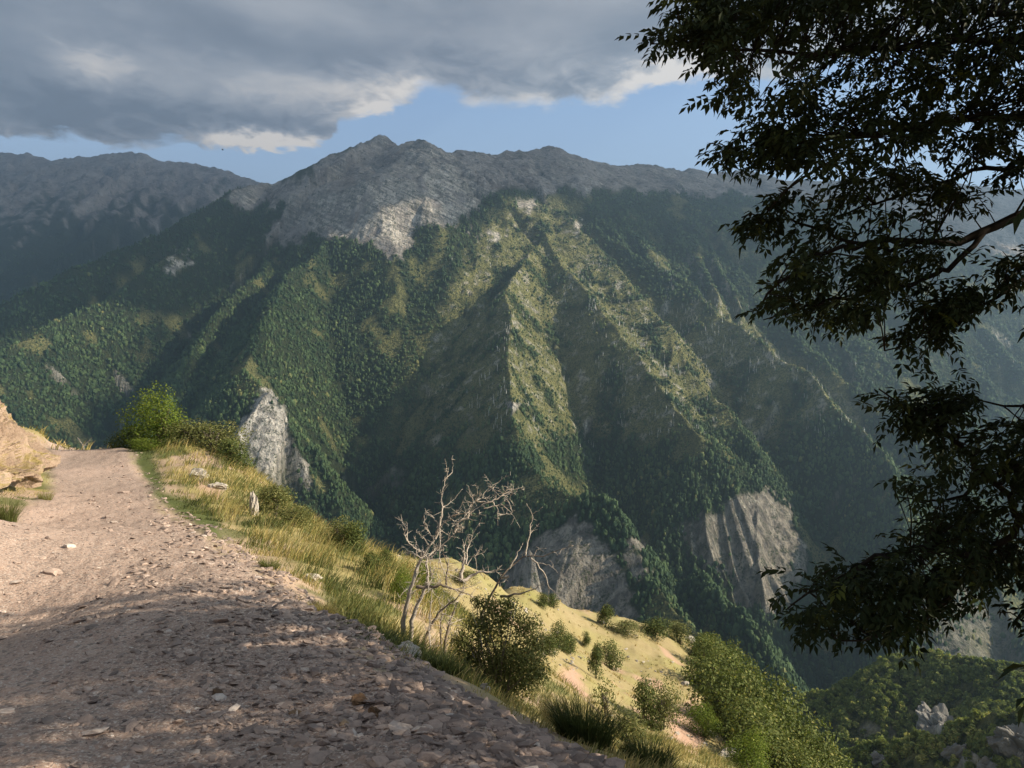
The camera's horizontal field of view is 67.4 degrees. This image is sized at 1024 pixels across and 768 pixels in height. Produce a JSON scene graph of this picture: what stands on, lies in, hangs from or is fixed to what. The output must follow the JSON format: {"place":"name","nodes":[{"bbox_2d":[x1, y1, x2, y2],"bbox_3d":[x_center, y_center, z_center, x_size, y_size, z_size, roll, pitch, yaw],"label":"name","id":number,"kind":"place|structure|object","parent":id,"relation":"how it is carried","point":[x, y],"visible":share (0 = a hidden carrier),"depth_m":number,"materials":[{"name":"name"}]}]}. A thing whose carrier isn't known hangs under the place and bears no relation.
{"place":"outdoors","nodes":[
{"label":"outdoors","id":0,"kind":"place"},
{"bbox_2d":[0,437,625,767],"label":"road","id":1,"kind":"structure","parent":0,"point":[70,589],"depth_m":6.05,"materials":[{"name":"gravel"}]},
{"bbox_2d":[0,707,14,714],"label":"stone","id":2,"kind":"object","parent":1,"relation":"on","point":[8,710],"visible":1,"depth_m":4.45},
{"bbox_2d":[0,489,35,521],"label":"grass tuft","id":3,"kind":"object","parent":1,"relation":"on","point":[8,514],"visible":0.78,"depth_m":13.18,"materials":[{"name":"plant"}]},
{"bbox_2d":[34,489,58,499],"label":"grass tuft","id":4,"kind":"object","parent":1,"relation":"on","point":[47,497],"visible":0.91,"depth_m":17.99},
{"bbox_2d":[41,568,62,575],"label":"stone","id":5,"kind":"object","parent":1,"relation":"on","point":[53,571],"visible":0.93,"depth_m":9.61,"materials":[{"name":"stone"}]},
{"bbox_2d":[63,544,75,548],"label":"stone","id":6,"kind":"object","parent":1,"relation":"on","point":[67,546],"visible":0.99,"depth_m":10.88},
{"bbox_2d":[82,686,92,691],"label":"stone","id":7,"kind":"object","parent":1,"relation":"on","point":[88,688],"visible":1,"depth_m":4.83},
{"bbox_2d":[110,755,121,762],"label":"stone","id":8,"kind":"object","parent":1,"relation":"on","point":[116,759],"visible":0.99,"depth_m":3.58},
{"bbox_2d":[212,688,222,694],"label":"stone","id":9,"kind":"object","parent":1,"relation":"on","point":[216,690],"visible":0.69,"depth_m":4.68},
{"bbox_2d":[304,750,331,765],"bbox_3d":[-0.858,1.666,3.426,0.085,0.043,0.143,3,2,40],"label":"stone","id":10,"kind":"object","parent":1,"relation":"on","point":[316,757],"visible":0.97,"depth_m":3.41,"materials":[{"name":"stone"}]},
{"bbox_2d":[306,598,342,614],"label":"grass tuft","id":11,"kind":"object","parent":1,"relation":"on","point":[328,607],"visible":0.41,"depth_m":7.20,"materials":[{"name":"plant"}]},
{"bbox_2d":[333,680,347,685],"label":"stone","id":12,"kind":"object","parent":1,"relation":"on","point":[339,682],"visible":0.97,"depth_m":4.70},
{"bbox_2d":[339,719,348,726],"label":"stone","id":13,"kind":"object","parent":1,"relation":"on","point":[342,722],"visible":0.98,"depth_m":3.93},
{"bbox_2d":[350,693,366,705],"bbox_3d":[-0.856,1.770,4.275,0.110,0.070,0.103,-1,4,0],"label":"earth clod","id":14,"kind":"object","parent":1,"relation":"on","point":[358,699],"visible":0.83,"depth_m":4.26,"materials":[{"name":"soil"}]},
{"bbox_2d":[368,705,381,717],"bbox_3d":[-0.731,1.746,4.091,0.105,0.072,0.074,0,0,28],"label":"earth clod","id":15,"kind":"object","parent":1,"relation":"on","point":[375,710],"visible":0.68,"depth_m":4.06,"materials":[{"name":"soil"}]},
{"bbox_2d":[368,756,389,767],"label":"stone","id":16,"kind":"object","parent":1,"relation":"on","point":[377,761],"visible":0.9,"depth_m":3.30,"materials":[{"name":"stone"}]},
{"bbox_2d":[402,729,411,736],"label":"stone","id":17,"kind":"object","parent":1,"relation":"on","point":[406,733],"visible":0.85,"depth_m":3.62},
{"bbox_2d":[418,751,445,761],"bbox_3d":[-0.352,1.635,3.368,0.125,0.051,0.080,-4,3,-19],"label":"stone","id":18,"kind":"object","parent":1,"relation":"on","point":[428,756],"visible":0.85,"depth_m":3.35,"materials":[{"name":"stone"}]},
{"bbox_2d":[0,422,733,767],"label":"hillside","id":19,"kind":"structure","parent":0,"point":[654,655],"depth_m":60.51,"materials":[{"name":"plant"}]},
{"bbox_2d":[0,400,60,488],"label":"rock bank","id":20,"kind":"object","parent":19,"relation":"on","point":[27,459],"visible":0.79,"depth_m":19.43,"materials":[{"name":"stone"}]},
{"bbox_2d":[104,427,149,448],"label":"bush","id":21,"kind":"object","parent":19,"relation":"on","point":[121,441],"visible":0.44,"depth_m":32.56,"materials":[{"name":"green plant"}]},
{"bbox_2d":[128,437,167,451],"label":"bush","id":22,"kind":"object","parent":19,"relation":"on","point":[146,444],"visible":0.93,"depth_m":29.82,"materials":[{"name":"green plant"}]},
{"bbox_2d":[113,380,196,446],"bbox_3d":[-14.805,1.434,32.255,3.139,3.181,2.835,0,0,13],"label":"tree","id":23,"kind":"object","parent":19,"relation":"on","point":[162,420],"visible":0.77,"depth_m":31.66,"materials":[{"name":"green plant"}]},
{"bbox_2d":[156,417,220,446],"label":"bush","id":24,"kind":"object","parent":19,"relation":"on","point":[187,430],"visible":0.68,"depth_m":30.65,"materials":[{"name":"green plant"}]},
{"bbox_2d":[189,468,207,478],"bbox_3d":[-9.822,2.836,24.000,0.811,0.375,0.596,4,6,26],"label":"rock","id":25,"kind":"object","parent":19,"relation":"on","point":[202,470],"visible":0.48,"depth_m":23.88,"materials":[{"name":"stone"}]},
{"bbox_2d":[207,482,228,489],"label":"rock","id":26,"kind":"object","parent":19,"relation":"on","point":[222,485],"visible":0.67,"depth_m":21.89,"materials":[{"name":"stone"}]},
{"bbox_2d":[182,419,256,452],"bbox_3d":[-11.555,2.098,30.128,2.942,1.402,2.549,0,0,-21],"label":"bush","id":27,"kind":"object","parent":19,"relation":"on","point":[213,439],"visible":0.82,"depth_m":29.94,"materials":[{"name":"green plant"}]},
{"bbox_2d":[214,435,257,470],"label":"bush","id":28,"kind":"object","parent":19,"relation":"on","point":[233,453],"visible":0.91,"depth_m":28.80,"materials":[{"name":"green plant"}]},
{"bbox_2d":[249,491,258,515],"bbox_3d":[-5.872,2.849,17.487,0.218,0.848,0.256,-1,1,-24],"label":"rock","id":29,"kind":"object","parent":19,"relation":"on","point":[253,502],"visible":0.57,"depth_m":17.45,"materials":[{"name":"stone"}]},
{"bbox_2d":[255,555,284,569],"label":"grass tuft","id":30,"kind":"object","parent":19,"relation":"on","point":[267,564],"visible":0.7,"depth_m":9.54,"materials":[{"name":"plant"}]},
{"bbox_2d":[244,483,297,516],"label":"bush","id":31,"kind":"object","parent":19,"relation":"on","point":[270,496],"visible":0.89,"depth_m":18.34,"materials":[{"name":"green plant"}]},
{"bbox_2d":[265,503,324,529],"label":"bush","id":32,"kind":"object","parent":19,"relation":"on","point":[292,513],"visible":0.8,"depth_m":16.91,"materials":[{"name":"green plant"}]},
{"bbox_2d":[305,574,322,581],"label":"rock","id":33,"kind":"object","parent":19,"relation":"on","point":[316,576],"visible":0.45,"depth_m":10.18,"materials":[{"name":"stone"}]},
{"bbox_2d":[318,514,361,546],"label":"bush","id":34,"kind":"object","parent":19,"relation":"on","point":[336,531],"visible":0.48,"depth_m":14.50,"materials":[{"name":"green plant"}]},
{"bbox_2d":[334,520,366,551],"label":"bush","id":35,"kind":"object","parent":19,"relation":"on","point":[353,540],"visible":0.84,"depth_m":14.09,"materials":[{"name":"green plant"}]},
{"bbox_2d":[357,550,388,575],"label":"shrub","id":36,"kind":"object","parent":19,"relation":"on","point":[370,559],"visible":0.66,"depth_m":12.31,"materials":[{"name":"green plant"}]},
{"bbox_2d":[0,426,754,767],"bbox_3d":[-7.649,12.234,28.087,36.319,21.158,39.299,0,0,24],"label":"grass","id":37,"kind":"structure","parent":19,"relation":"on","point":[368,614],"depth_m":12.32,"materials":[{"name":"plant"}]},
{"bbox_2d":[379,547,393,574],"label":"shrub","id":38,"kind":"object","parent":19,"relation":"on","point":[387,552],"visible":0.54,"depth_m":12.90,"materials":[{"name":"green plant"}]},
{"bbox_2d":[386,564,414,604],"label":"shrub","id":39,"kind":"object","parent":19,"relation":"on","point":[399,586],"visible":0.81,"depth_m":10.98,"materials":[{"name":"green plant"}]},
{"bbox_2d":[398,640,422,657],"bbox_3d":[-0.827,2.182,6.202,0.221,0.158,0.271,6,5,-5],"label":"rock","id":40,"kind":"object","parent":19,"relation":"on","point":[411,650],"visible":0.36,"depth_m":6.18,"materials":[{"name":"stone"}]},
{"bbox_2d":[412,558,439,600],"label":"shrub","id":41,"kind":"object","parent":19,"relation":"on","point":[423,578],"visible":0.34,"depth_m":12.53,"materials":[{"name":"green plant"}]},
{"bbox_2d":[420,645,468,677],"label":"grass tuft","id":42,"kind":"object","parent":19,"relation":"on","point":[445,665],"visible":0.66,"depth_m":6.06,"materials":[{"name":"plant"}]},
{"bbox_2d":[395,456,523,652],"bbox_3d":[-0.565,2.070,8.500,1.429,2.567,0.854,0,0,0],"label":"dead bush","id":43,"kind":"object","parent":19,"relation":"on","point":[427,583],"visible":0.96,"depth_m":8.43,"materials":[{"name":"grey wood"}]},
{"bbox_2d":[449,569,479,585],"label":"shrub","id":44,"kind":"object","parent":19,"relation":"on","point":[465,574],"visible":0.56,"depth_m":64.96,"materials":[{"name":"green plant"}]},
{"bbox_2d":[479,683,490,691],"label":"rock","id":45,"kind":"object","parent":19,"relation":"on","point":[484,685],"visible":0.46,"depth_m":5.99,"materials":[{"name":"stone"}]},
{"bbox_2d":[448,591,551,703],"bbox_3d":[-0.125,2.601,7.434,1.109,1.165,0.694,0,0,20],"label":"bush","id":46,"kind":"object","parent":19,"relation":"on","point":[501,672],"visible":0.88,"depth_m":7.35,"materials":[{"name":"green plant"}]},
{"bbox_2d":[478,503,572,680],"bbox_3d":[0.135,2.286,8.019,1.021,2.049,0.358,0,0,0],"label":"dead bush","id":47,"kind":"object","parent":19,"relation":"on","point":[503,574],"visible":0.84,"depth_m":8.06,"materials":[{"name":"grey wood"}]},
{"bbox_2d":[536,592,550,608],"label":"shrub","id":48,"kind":"object","parent":19,"relation":"on","point":[543,602],"visible":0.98,"depth_m":89.07,"materials":[{"name":"green plant"}]},
{"bbox_2d":[539,629,559,657],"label":"shrub","id":49,"kind":"object","parent":19,"relation":"on","point":[552,643],"visible":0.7,"depth_m":62.99,"materials":[{"name":"green plant"}]},
{"bbox_2d":[547,592,559,607],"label":"shrub","id":50,"kind":"object","parent":19,"relation":"on","point":[552,600],"visible":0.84,"depth_m":90.58,"materials":[{"name":"green plant"}]},
{"bbox_2d":[550,618,570,651],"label":"shrub","id":51,"kind":"object","parent":19,"relation":"on","point":[560,632],"visible":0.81,"depth_m":67.36,"materials":[{"name":"green plant"}]},
{"bbox_2d":[399,555,724,754],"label":"meadow stones","id":52,"kind":"object","parent":19,"relation":"on","point":[571,662],"visible":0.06,"depth_m":68.34,"materials":[{"name":"stone"}]},
{"bbox_2d":[525,680,602,724],"bbox_3d":[0.439,2.792,6.604,0.689,0.559,0.702,0,0,17],"label":"grass tuft","id":53,"kind":"object","parent":19,"relation":"on","point":[544,710],"visible":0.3,"depth_m":6.62,"materials":[{"name":"plant"}]},
{"bbox_2d":[563,631,577,654],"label":"shrub","id":54,"kind":"object","parent":19,"relation":"on","point":[570,649],"visible":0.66,"depth_m":69.53,"materials":[{"name":"green plant"}]},
{"bbox_2d":[582,632,591,646],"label":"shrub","id":55,"kind":"object","parent":19,"relation":"on","point":[586,639],"visible":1,"depth_m":87.05,"materials":[{"name":"green plant"}]},
{"bbox_2d":[531,684,643,753],"bbox_3d":[0.473,2.166,4.908,0.739,0.476,0.686,0,0,0],"label":"grass tuft","id":56,"kind":"object","parent":19,"relation":"on","point":[575,726],"visible":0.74,"depth_m":4.83,"materials":[{"name":"plant"}]},
{"bbox_2d":[587,640,604,679],"bbox_3d":[7.091,23.446,64.917,1.566,3.659,1.334,0,0,11],"label":"tree","id":57,"kind":"object","parent":19,"relation":"on","point":[595,660],"visible":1,"depth_m":64.71,"materials":[{"name":"green plant"}]},
{"bbox_2d":[596,603,614,628],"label":"tree","id":58,"kind":"object","parent":19,"relation":"on","point":[605,613],"visible":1,"depth_m":96.23,"materials":[{"name":"green plant"}]},
{"bbox_2d":[589,677,623,715],"bbox_3d":[1.414,4.728,11.495,0.522,0.752,0.548,0,0,9],"label":"sapling","id":59,"kind":"object","parent":19,"relation":"on","point":[603,695],"visible":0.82,"depth_m":11.46,"materials":[{"name":"green plant"}]},
{"bbox_2d":[600,638,625,670],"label":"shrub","id":60,"kind":"object","parent":19,"relation":"on","point":[610,660],"visible":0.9,"depth_m":80.54,"materials":[{"name":"green plant"}]},
{"bbox_2d":[611,619,646,638],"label":"shrub","id":61,"kind":"object","parent":19,"relation":"on","point":[625,629],"visible":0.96,"depth_m":94.95,"materials":[{"name":"green plant"}]},
{"bbox_2d":[609,706,650,744],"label":"shrub","id":62,"kind":"object","parent":19,"relation":"on","point":[626,725],"visible":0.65,"depth_m":10.16,"materials":[{"name":"green plant"}]},
{"bbox_2d":[612,725,681,767],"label":"grass tuft","id":63,"kind":"object","parent":19,"relation":"on","point":[633,747],"visible":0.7,"depth_m":4.88,"materials":[{"name":"plant"}]},
{"bbox_2d":[630,671,664,730],"bbox_3d":[10.478,24.900,59.634,2.588,4.945,2.531,0,0,-28],"label":"shrub","id":64,"kind":"object","parent":19,"relation":"on","point":[642,696],"visible":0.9,"depth_m":59.27,"materials":[{"name":"green plant"}]},
{"bbox_2d":[637,616,672,641],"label":"shrub","id":65,"kind":"object","parent":19,"relation":"on","point":[652,629],"visible":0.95,"depth_m":99.05,"materials":[{"name":"green plant"}]},
{"bbox_2d":[645,676,687,732],"bbox_3d":[11.880,25.058,59.795,3.235,4.726,3.734,0,0,-45],"label":"shrub","id":66,"kind":"object","parent":19,"relation":"on","point":[665,710],"visible":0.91,"depth_m":59.44,"materials":[{"name":"green plant"}]},
{"bbox_2d":[660,619,694,649],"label":"shrub","id":67,"kind":"object","parent":19,"relation":"on","point":[680,633],"visible":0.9,"depth_m":102.27,"materials":[{"name":"green plant"}]},
{"bbox_2d":[688,638,713,658],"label":"slope tree","id":68,"kind":"object","parent":19,"relation":"on","point":[701,646],"visible":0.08,"depth_m":101.05,"materials":[{"name":"green plant"}]},
{"bbox_2d":[680,700,725,738],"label":"shrub","id":69,"kind":"object","parent":19,"relation":"on","point":[706,726],"visible":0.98,"depth_m":63.72,"materials":[{"name":"green plant"}]},
{"bbox_2d":[688,633,721,669],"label":"slope tree","id":70,"kind":"object","parent":19,"relation":"on","point":[704,652],"visible":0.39,"depth_m":95.95,"materials":[{"name":"green plant"}]},
{"bbox_2d":[695,629,726,652],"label":"slope tree","id":71,"kind":"object","parent":19,"relation":"on","point":[713,639],"visible":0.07,"depth_m":103.40,"materials":[{"name":"green plant"}]},
{"bbox_2d":[676,644,749,693],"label":"slope tree","id":72,"kind":"object","parent":19,"relation":"on","point":[700,678],"visible":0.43,"depth_m":85.43,"materials":[{"name":"green plant"}]},
{"bbox_2d":[699,633,741,666],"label":"slope tree","id":73,"kind":"object","parent":19,"relation":"on","point":[714,638],"visible":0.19,"depth_m":101.61,"materials":[{"name":"green plant"}]},
{"bbox_2d":[694,642,751,686],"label":"slope tree","id":74,"kind":"object","parent":19,"relation":"on","point":[735,660],"visible":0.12,"depth_m":88.14,"materials":[{"name":"green plant"}]},
{"bbox_2d":[706,687,743,731],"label":"slope tree","id":75,"kind":"object","parent":19,"relation":"on","point":[718,710],"visible":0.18,"depth_m":69.97,"materials":[{"name":"green plant"}]},
{"bbox_2d":[684,661,771,729],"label":"slope tree","id":76,"kind":"object","parent":19,"relation":"on","point":[713,682],"visible":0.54,"depth_m":71.50,"materials":[{"name":"green plant"}]},
{"bbox_2d":[720,747,745,763],"bbox_3d":[16.932,28.714,58.944,2.615,1.443,1.675,0,-2,0],"label":"boulder","id":77,"kind":"object","parent":19,"relation":"on","point":[723,753],"visible":0.15,"depth_m":58.70,"materials":[{"name":"stone"}]},
{"bbox_2d":[724,636,757,679],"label":"slope tree","id":78,"kind":"object","parent":19,"relation":"on","point":[732,644],"visible":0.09,"depth_m":106.06,"materials":[{"name":"green plant"}]},
{"bbox_2d":[720,662,765,691],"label":"slope tree","id":79,"kind":"object","parent":19,"relation":"on","point":[746,673],"visible":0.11,"depth_m":84.56,"materials":[{"name":"green plant"}]},
{"bbox_2d":[724,725,772,767],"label":"shrub","id":80,"kind":"object","parent":19,"relation":"on","point":[751,748],"visible":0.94,"depth_m":31.62,"materials":[{"name":"green plant"}]},
{"bbox_2d":[719,689,780,759],"bbox_3d":[20.085,29.265,65.324,5.257,6.277,5.294,0,0,2],"label":"slope tree","id":81,"kind":"object","parent":19,"relation":"on","point":[747,704],"visible":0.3,"depth_m":64.91,"materials":[{"name":"green plant"}]},
{"bbox_2d":[714,689,786,742],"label":"slope tree","id":82,"kind":"object","parent":19,"relation":"on","point":[757,704],"visible":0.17,"depth_m":67.55,"materials":[{"name":"green plant"}]},
{"bbox_2d":[735,686,772,727],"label":"slope tree","id":83,"kind":"object","parent":19,"relation":"on","point":[752,692],"visible":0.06,"depth_m":71.70,"materials":[{"name":"green plant"}]},
{"bbox_2d":[718,661,793,726],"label":"slope tree","id":84,"kind":"object","parent":19,"relation":"on","point":[755,685],"visible":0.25,"depth_m":72.62,"materials":[{"name":"green plant"}]},
{"bbox_2d":[721,720,791,767],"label":"slope tree","id":85,"kind":"object","parent":19,"relation":"on","point":[765,760],"visible":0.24,"depth_m":59.02,"materials":[{"name":"green plant"}]},
{"bbox_2d":[717,704,800,767],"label":"slope tree","id":86,"kind":"object","parent":19,"relation":"on","point":[747,719],"visible":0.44,"depth_m":60.88,"materials":[{"name":"green plant"}]},
{"bbox_2d":[734,706,796,754],"bbox_3d":[21.400,30.267,65.234,5.376,5.670,6.090,0,0,-27],"label":"slope tree","id":87,"kind":"object","parent":19,"relation":"on","point":[771,728],"visible":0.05,"depth_m":65.00,"materials":[{"name":"green plant"}]},
{"bbox_2d":[743,665,811,725],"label":"slope tree","id":88,"kind":"object","parent":19,"relation":"on","point":[782,684],"visible":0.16,"depth_m":79.91,"materials":[{"name":"green plant"}]},
{"bbox_2d":[767,732,806,767],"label":"slope tree","id":89,"kind":"object","parent":19,"relation":"on","point":[789,746],"visible":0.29,"depth_m":60.51,"materials":[{"name":"green plant"}]},
{"bbox_2d":[770,740,823,767],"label":"slope tree","id":90,"kind":"object","parent":19,"relation":"on","point":[797,757],"visible":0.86,"depth_m":58.74,"materials":[{"name":"green plant"}]},
{"bbox_2d":[777,721,822,766],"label":"slope tree","id":91,"kind":"object","parent":19,"relation":"on","point":[796,736],"visible":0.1,"depth_m":67.89,"materials":[{"name":"green plant"}]},
{"bbox_2d":[762,694,839,765],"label":"slope tree","id":92,"kind":"object","parent":19,"relation":"on","point":[796,721],"visible":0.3,"depth_m":69.06,"materials":[{"name":"green plant"}]},
{"bbox_2d":[794,740,831,767],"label":"slope tree","id":93,"kind":"object","parent":19,"relation":"on","point":[823,754],"visible":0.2,"depth_m":66.34,"materials":[{"name":"green plant"}]},
{"bbox_2d":[785,727,851,767],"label":"slope tree","id":94,"kind":"object","parent":19,"relation":"on","point":[818,753],"visible":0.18,"depth_m":68.68,"materials":[{"name":"green plant"}]},
{"bbox_2d":[614,0,1023,726],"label":"ash tree","id":95,"kind":"object","parent":19,"relation":"on","point":[720,30],"visible":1,"depth_m":4.59,"materials":[{"name":"green plant"}]},
{"bbox_2d":[815,748,852,767],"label":"slope tree","id":96,"kind":"object","parent":19,"relation":"on","point":[833,764],"visible":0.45,"depth_m":67.87,"materials":[{"name":"green plant"}]},
{"bbox_2d":[811,733,861,767],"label":"slope tree","id":97,"kind":"object","parent":19,"relation":"on","point":[823,739],"visible":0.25,"depth_m":69.52,"materials":[{"name":"green plant"}]},
{"bbox_2d":[0,135,1023,701],"bbox_3d":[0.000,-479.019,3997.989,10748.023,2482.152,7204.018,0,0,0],"label":"mountain","id":98,"kind":"structure","parent":0,"point":[384,193],"depth_m":2158.69,"materials":[{"name":"plant"}]},
{"bbox_2d":[0,186,1023,701],"bbox_3d":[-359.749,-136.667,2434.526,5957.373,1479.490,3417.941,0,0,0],"label":"forest","id":99,"kind":"object","parent":98,"relation":"on","point":[664,568],"visible":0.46,"depth_m":1908.98,"materials":[{"name":"green plant"}]},
{"bbox_2d":[461,248,1016,442],"bbox_3d":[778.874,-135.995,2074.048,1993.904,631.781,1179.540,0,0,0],"label":"dead trees","id":100,"kind":"object","parent":98,"relation":"on","point":[684,337],"visible":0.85,"depth_m":2047.52,"materials":[{"name":"grey wood"}]},
{"bbox_2d":[0,0,1023,189],"label":"sky","id":101,"kind":"structure","parent":0,"point":[281,87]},
{"bbox_2d":[803,652,1023,767],"bbox_3d":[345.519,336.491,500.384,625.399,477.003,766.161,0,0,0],"label":"hill","id":102,"kind":"structure","parent":0,"point":[872,727],"depth_m":476.43,"materials":[{"name":"plant"}]},
{"bbox_2d":[870,750,887,767],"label":"rock","id":103,"kind":"object","parent":102,"relation":"on","point":[877,757],"visible":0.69,"depth_m":286.34,"materials":[{"name":"stone"}]},
{"bbox_2d":[784,645,1023,767],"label":"woodland","id":104,"kind":"object","parent":102,"relation":"on","point":[970,711],"visible":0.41,"depth_m":479.56,"materials":[{"name":"green plant"}]},
{"bbox_2d":[915,701,953,730],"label":"rock","id":105,"kind":"object","parent":102,"relation":"on","point":[934,716],"visible":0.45,"depth_m":453.10,"materials":[{"name":"stone"}]},
{"bbox_2d":[940,742,967,760],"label":"rock","id":106,"kind":"object","parent":102,"relation":"on","point":[955,748],"visible":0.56,"depth_m":263.16,"materials":[{"name":"stone"}]},
{"bbox_2d":[977,756,1002,767],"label":"rock","id":107,"kind":"object","parent":102,"relation":"on","point":[984,762],"visible":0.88,"depth_m":248.71,"materials":[{"name":"stone"}]},
{"bbox_2d":[986,722,1023,758],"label":"rock","id":108,"kind":"object","parent":102,"relation":"on","point":[1007,741],"visible":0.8,"depth_m":247.22,"materials":[{"name":"stone"}]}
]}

